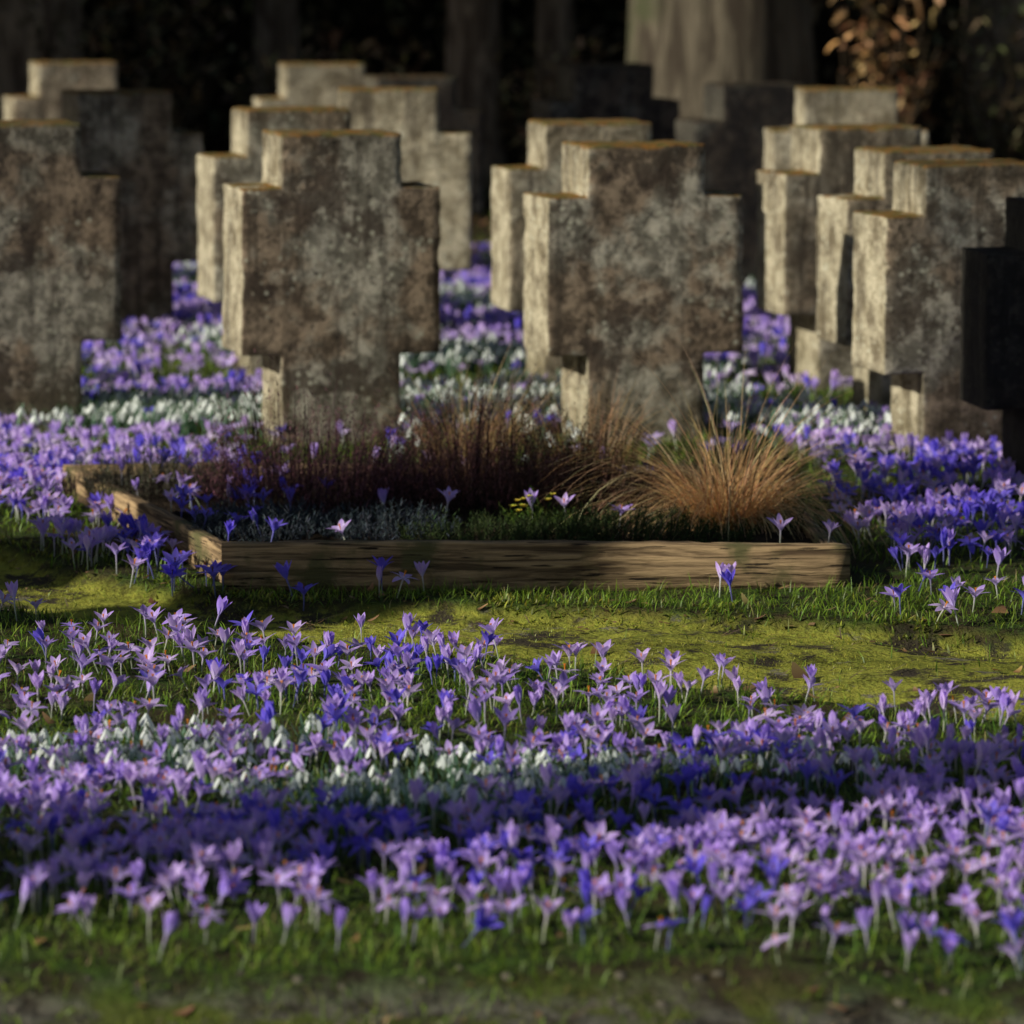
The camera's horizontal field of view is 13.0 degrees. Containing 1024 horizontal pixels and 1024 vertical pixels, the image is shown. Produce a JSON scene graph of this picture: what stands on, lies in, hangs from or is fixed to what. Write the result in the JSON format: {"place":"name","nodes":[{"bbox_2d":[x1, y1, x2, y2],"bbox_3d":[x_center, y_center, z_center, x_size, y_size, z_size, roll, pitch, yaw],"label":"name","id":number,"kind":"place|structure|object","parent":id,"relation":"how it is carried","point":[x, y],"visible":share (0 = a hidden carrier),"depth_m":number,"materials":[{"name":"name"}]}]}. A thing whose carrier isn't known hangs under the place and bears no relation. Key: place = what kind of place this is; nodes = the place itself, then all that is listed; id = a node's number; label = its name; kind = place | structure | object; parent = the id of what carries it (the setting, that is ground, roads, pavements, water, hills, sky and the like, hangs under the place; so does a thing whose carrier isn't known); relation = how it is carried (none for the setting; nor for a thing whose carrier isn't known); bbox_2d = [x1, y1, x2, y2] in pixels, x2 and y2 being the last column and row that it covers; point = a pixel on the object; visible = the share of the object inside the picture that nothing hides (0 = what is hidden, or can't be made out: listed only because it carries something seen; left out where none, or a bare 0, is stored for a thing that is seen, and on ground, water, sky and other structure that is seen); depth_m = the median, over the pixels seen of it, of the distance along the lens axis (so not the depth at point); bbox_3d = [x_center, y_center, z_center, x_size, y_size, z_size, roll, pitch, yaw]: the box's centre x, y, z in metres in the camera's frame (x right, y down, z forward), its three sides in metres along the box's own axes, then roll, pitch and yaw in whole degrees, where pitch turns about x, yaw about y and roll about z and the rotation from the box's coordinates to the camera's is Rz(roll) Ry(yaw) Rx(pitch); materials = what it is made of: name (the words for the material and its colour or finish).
{"place":"outdoors","nodes":[
{"label":"outdoors","id":0,"kind":"place"},
{"bbox_2d":[0,203,1023,1023],"bbox_3d":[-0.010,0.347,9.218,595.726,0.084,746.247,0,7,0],"label":"ground","id":1,"kind":"structure","parent":0,"point":[874,999],"depth_m":7.71,"materials":[{"name":"green plant"}]},
{"bbox_2d":[0,0,83,119],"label":"bare tree","id":2,"kind":"object","parent":1,"relation":"on","point":[18,52],"visible":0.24,"depth_m":24.24,"materials":[{"name":"plant"}]},
{"bbox_2d":[3,60,116,119],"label":"stone cross","id":3,"kind":"object","parent":1,"relation":"on","point":[50,81],"visible":0.27,"depth_m":20.37,"materials":[{"name":"grey stone"}]},
{"bbox_2d":[0,119,121,431],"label":"stone cross","id":4,"kind":"object","parent":1,"relation":"on","point":[60,272],"visible":0.86,"depth_m":13.56,"materials":[{"name":"grey stone"}]},
{"bbox_2d":[5,0,236,130],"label":"bramble shrub","id":5,"kind":"object","parent":1,"relation":"on","point":[143,83],"visible":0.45,"depth_m":24.20,"materials":[{"name":"green plant"}]},
{"bbox_2d":[62,89,203,333],"bbox_3d":[-1.475,-1.068,16.854,0.606,1.026,0.283,-2,8,-17],"label":"stone cross","id":6,"kind":"object","parent":1,"relation":"on","point":[138,146],"visible":0.5,"depth_m":16.73,"materials":[{"name":"grey stone"}]},
{"bbox_2d":[196,106,350,376],"bbox_3d":[-0.750,-0.858,15.318,0.604,1.037,0.284,-2,8,-15],"label":"stone cross","id":7,"kind":"object","parent":1,"relation":"on","point":[241,162],"visible":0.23,"depth_m":15.13,"materials":[{"name":"grey stone"}]},
{"bbox_2d":[253,0,299,96],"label":"bare tree","id":8,"kind":"object","parent":1,"relation":"on","point":[276,23],"visible":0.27,"depth_m":25.76,"materials":[{"name":"brown plant"}]},
{"bbox_2d":[253,62,364,106],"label":"stone cross","id":9,"kind":"object","parent":1,"relation":"on","point":[310,83],"visible":0.23,"depth_m":20.18,"materials":[{"name":"grey stone"}]},
{"bbox_2d":[229,39,431,106],"bbox_3d":[-0.972,-2.075,24.143,1.097,0.916,1.088,0,7,0],"label":"bramble shrub","id":10,"kind":"object","parent":1,"relation":"on","point":[266,63],"visible":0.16,"depth_m":23.97,"materials":[{"name":"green plant"}]},
{"bbox_2d":[222,129,440,446],"bbox_3d":[-0.536,-0.607,13.322,0.607,1.042,0.284,-2,8,-15],"label":"stone cross","id":11,"kind":"object","parent":1,"relation":"on","point":[331,240],"visible":0.82,"depth_m":13.18,"materials":[{"name":"grey stone"}]},
{"bbox_2d":[338,86,471,269],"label":"stone cross","id":12,"kind":"object","parent":1,"relation":"on","point":[432,154],"visible":0.31,"depth_m":16.33,"materials":[{"name":"grey stone"}]},
{"bbox_2d":[363,74,483,214],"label":"stone cross","id":13,"kind":"object","parent":1,"relation":"on","point":[452,116],"visible":0.27,"depth_m":19.76,"materials":[{"name":"grey stone"}]},
{"bbox_2d":[0,708,892,830],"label":"snowdrop flowers","id":14,"kind":"object","parent":1,"relation":"on","point":[531,778],"visible":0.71,"depth_m":7.96,"materials":[{"name":"white plant"}]},
{"bbox_2d":[8,261,891,460],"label":"snowdrop flowers","id":15,"kind":"object","parent":1,"relation":"on","point":[118,406],"visible":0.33,"depth_m":13.77,"materials":[{"name":"white plant"}]},
{"bbox_2d":[62,462,849,591],"bbox_3d":[-0.215,0.034,11.270,1.990,0.164,1.792,0,7,0],"label":"wooden planter bed","id":16,"kind":"object","parent":1,"relation":"on","point":[813,558],"visible":0.45,"depth_m":10.38,"materials":[{"name":"wood"}]},
{"bbox_2d":[66,427,238,501],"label":"heather shrub","id":17,"kind":"object","parent":16,"relation":"on","point":[109,480],"visible":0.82,"depth_m":11.68,"materials":[{"name":"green plant"}]},
{"bbox_2d":[181,495,336,541],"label":"lavender plant","id":18,"kind":"object","parent":16,"relation":"on","point":[266,512],"visible":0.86,"depth_m":10.85,"materials":[{"name":"green plant"}]},
{"bbox_2d":[178,349,463,516],"bbox_3d":[-0.489,-0.222,11.479,0.734,0.406,0.857,0,7,0],"label":"heather shrub","id":19,"kind":"object","parent":16,"relation":"on","point":[305,470],"visible":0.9,"depth_m":11.41,"materials":[{"name":"brown plant"}]},
{"bbox_2d":[310,497,461,540],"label":"lavender plant","id":20,"kind":"object","parent":16,"relation":"on","point":[382,526],"visible":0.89,"depth_m":10.86,"materials":[{"name":"green plant"}]},
{"bbox_2d":[322,348,591,478],"bbox_3d":[-0.125,-0.273,11.970,0.773,0.381,0.741,0,7,0],"label":"ornamental sedge","id":21,"kind":"object","parent":16,"relation":"on","point":[472,421],"visible":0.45,"depth_m":12.00,"materials":[{"name":"brown plant"}]},
{"bbox_2d":[336,343,608,514],"bbox_3d":[-0.104,-0.230,11.537,0.741,0.407,0.804,0,7,0],"label":"heather shrub","id":22,"kind":"object","parent":16,"relation":"on","point":[470,477],"visible":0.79,"depth_m":11.44,"materials":[{"name":"brown plant"}]},
{"bbox_2d":[397,504,608,540],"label":"ground ivy plant","id":23,"kind":"object","parent":16,"relation":"on","point":[483,524],"visible":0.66,"depth_m":10.74,"materials":[{"name":"green plant"}]},
{"bbox_2d":[501,486,578,524],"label":"primrose plant","id":24,"kind":"object","parent":16,"relation":"on","point":[530,512],"visible":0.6,"depth_m":11.02,"materials":[{"name":"green plant"}]},
{"bbox_2d":[469,395,687,516],"bbox_3d":[0.168,-0.159,11.432,0.575,0.294,0.632,0,7,0],"label":"heather shrub","id":25,"kind":"object","parent":16,"relation":"on","point":[579,498],"visible":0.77,"depth_m":11.38,"materials":[{"name":"brown plant"}]},
{"bbox_2d":[488,373,675,485],"bbox_3d":[0.160,-0.238,11.951,0.640,0.315,0.681,0,7,0],"label":"ornamental sedge","id":26,"kind":"object","parent":16,"relation":"on","point":[609,440],"visible":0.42,"depth_m":11.97,"materials":[{"name":"brown plant"}]},
{"bbox_2d":[500,500,757,542],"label":"ground ivy plant","id":27,"kind":"object","parent":16,"relation":"on","point":[615,525],"visible":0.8,"depth_m":10.75,"materials":[{"name":"green plant"}]},
{"bbox_2d":[533,340,923,558],"bbox_3d":[0.539,-0.084,11.103,1.046,0.726,1.093,0,7,0],"label":"ornamental sedge","id":28,"kind":"object","parent":16,"relation":"on","point":[711,504],"visible":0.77,"depth_m":11.04,"materials":[{"name":"brown plant"}]},
{"bbox_2d":[665,410,823,490],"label":"heather shrub","id":29,"kind":"object","parent":16,"relation":"on","point":[746,455],"visible":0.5,"depth_m":11.85,"materials":[{"name":"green plant"}]},
{"bbox_2d":[710,478,827,532],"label":"ground ivy plant","id":30,"kind":"object","parent":16,"relation":"on","point":[791,516],"visible":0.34,"depth_m":11.09,"materials":[{"name":"green plant"}]},
{"bbox_2d":[445,0,506,202],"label":"bare tree","id":31,"kind":"object","parent":1,"relation":"on","point":[472,27],"visible":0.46,"depth_m":24.77,"materials":[{"name":"brown plant"}]},
{"bbox_2d":[0,965,973,1023],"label":"pebbles","id":32,"kind":"object","parent":1,"relation":"on","point":[623,975],"visible":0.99,"depth_m":6.54,"materials":[{"name":"grey stone"}]},
{"bbox_2d":[0,242,1001,481],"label":"crocus flowers","id":33,"kind":"object","parent":1,"relation":"on","point":[19,436],"visible":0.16,"depth_m":14.64,"materials":[{"name":"purple plant"}]},
{"bbox_2d":[5,527,1015,643],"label":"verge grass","id":34,"kind":"structure","parent":1,"relation":"on","point":[463,599],"depth_m":10.22,"materials":[{"name":"green plant"}]},
{"bbox_2d":[0,580,1023,980],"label":"crocus flowers","id":35,"kind":"object","parent":1,"relation":"on","point":[650,844],"visible":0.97,"depth_m":7.55,"materials":[{"name":"purple plant"}]},
{"bbox_2d":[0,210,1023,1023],"bbox_3d":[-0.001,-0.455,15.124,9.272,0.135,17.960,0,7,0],"label":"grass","id":36,"kind":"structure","parent":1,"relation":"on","point":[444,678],"depth_m":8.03,"materials":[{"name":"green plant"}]},
{"bbox_2d":[0,443,1023,624],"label":"crocus flowers","id":37,"kind":"object","parent":1,"relation":"on","point":[938,503],"visible":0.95,"depth_m":11.24,"materials":[{"name":"purple plant"}]},
{"bbox_2d":[0,534,1023,1023],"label":"moss","id":38,"kind":"object","parent":1,"relation":"on","point":[496,598],"visible":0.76,"depth_m":9.87,"materials":[{"name":"green plant"}]},
{"bbox_2d":[0,201,1023,1023],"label":"fallen leaves","id":39,"kind":"object","parent":1,"relation":"on","point":[798,671],"visible":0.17,"depth_m":9.30,"materials":[{"name":"brown plant"}]},
{"bbox_2d":[82,0,962,164],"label":"woodland undergrowth","id":40,"kind":"object","parent":1,"relation":"on","point":[417,27],"visible":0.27,"depth_m":27.60,"materials":[{"name":"brown plant"}]},
{"bbox_2d":[486,36,622,164],"bbox_3d":[0.221,-2.154,24.709,0.786,0.924,0.735,0,7,0],"label":"bramble shrub","id":41,"kind":"object","parent":1,"relation":"on","point":[546,92],"visible":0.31,"depth_m":24.67,"materials":[{"name":"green plant"}]},
{"bbox_2d":[535,0,574,98],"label":"bare tree","id":42,"kind":"object","parent":1,"relation":"on","point":[555,23],"visible":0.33,"depth_m":26.08,"materials":[{"name":"brown plant"}]},
{"bbox_2d":[491,118,651,388],"bbox_3d":[0.252,-0.799,14.871,0.606,0.991,0.283,-1,8,-13],"label":"stone cross","id":43,"kind":"object","parent":1,"relation":"on","point":[540,170],"visible":0.24,"depth_m":14.69,"materials":[{"name":"grey stone"}]},
{"bbox_2d":[531,63,679,140],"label":"stone cross","id":44,"kind":"object","parent":1,"relation":"on","point":[603,90],"visible":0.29,"depth_m":19.61,"materials":[{"name":"grey stone"}]},
{"bbox_2d":[523,140,743,443],"bbox_3d":[0.357,-0.599,13.325,0.606,0.991,0.283,-2,8,-15],"label":"stone cross","id":45,"kind":"object","parent":1,"relation":"on","point":[633,251],"visible":0.84,"depth_m":13.19,"materials":[{"name":"grey stone"}]},
{"bbox_2d":[626,0,817,118],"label":"bare tree","id":46,"kind":"object","parent":1,"relation":"on","point":[687,50],"visible":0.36,"depth_m":23.08,"materials":[{"name":"brown plant"}]},
{"bbox_2d":[675,82,805,295],"bbox_3d":[1.000,-1.282,18.591,0.604,0.980,0.284,-2,8,-15],"label":"stone cross","id":47,"kind":"object","parent":1,"relation":"on","point":[727,129],"visible":0.38,"depth_m":18.41,"materials":[{"name":"grey stone"}]},
{"bbox_2d":[756,123,921,389],"bbox_3d":[1.140,-0.792,14.973,0.606,0.991,0.283,-2,8,-16],"label":"stone cross","id":48,"kind":"object","parent":1,"relation":"on","point":[822,160],"visible":0.4,"depth_m":14.79,"materials":[{"name":"grey stone"}]},
{"bbox_2d":[764,86,928,169],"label":"stone cross","id":49,"kind":"object","parent":1,"relation":"on","point":[843,105],"visible":0.23,"depth_m":17.11,"materials":[{"name":"grey stone"}]},
{"bbox_2d":[826,0,942,125],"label":"beech shrub","id":50,"kind":"object","parent":1,"relation":"on","point":[874,67],"visible":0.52,"depth_m":22.82,"materials":[{"name":"brown plant"}]},
{"bbox_2d":[816,145,993,423],"bbox_3d":[1.270,-0.650,13.934,0.606,0.957,0.283,-2,8,-15],"label":"stone cross","id":51,"kind":"object","parent":1,"relation":"on","point":[874,175],"visible":0.31,"depth_m":13.80,"materials":[{"name":"grey stone"}]},
{"bbox_2d":[851,159,1023,458],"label":"stone cross","id":52,"kind":"object","parent":1,"relation":"on","point":[907,284],"visible":0.66,"depth_m":12.82,"materials":[{"name":"grey stone"}]},
{"bbox_2d":[920,0,1023,160],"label":"bramble shrub","id":53,"kind":"object","parent":1,"relation":"on","point":[967,126],"visible":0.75,"depth_m":23.85,"materials":[{"name":"green plant"}]},
{"bbox_2d":[954,0,1023,159],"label":"bare tree","id":54,"kind":"object","parent":1,"relation":"on","point":[1003,79],"visible":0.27,"depth_m":24.45,"materials":[{"name":"brown plant"}]},
{"bbox_2d":[960,197,1023,488],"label":"stone cross","id":55,"kind":"object","parent":1,"relation":"on","point":[992,334],"visible":0.88,"depth_m":11.99,"materials":[{"name":"grey stone"}]}
]}

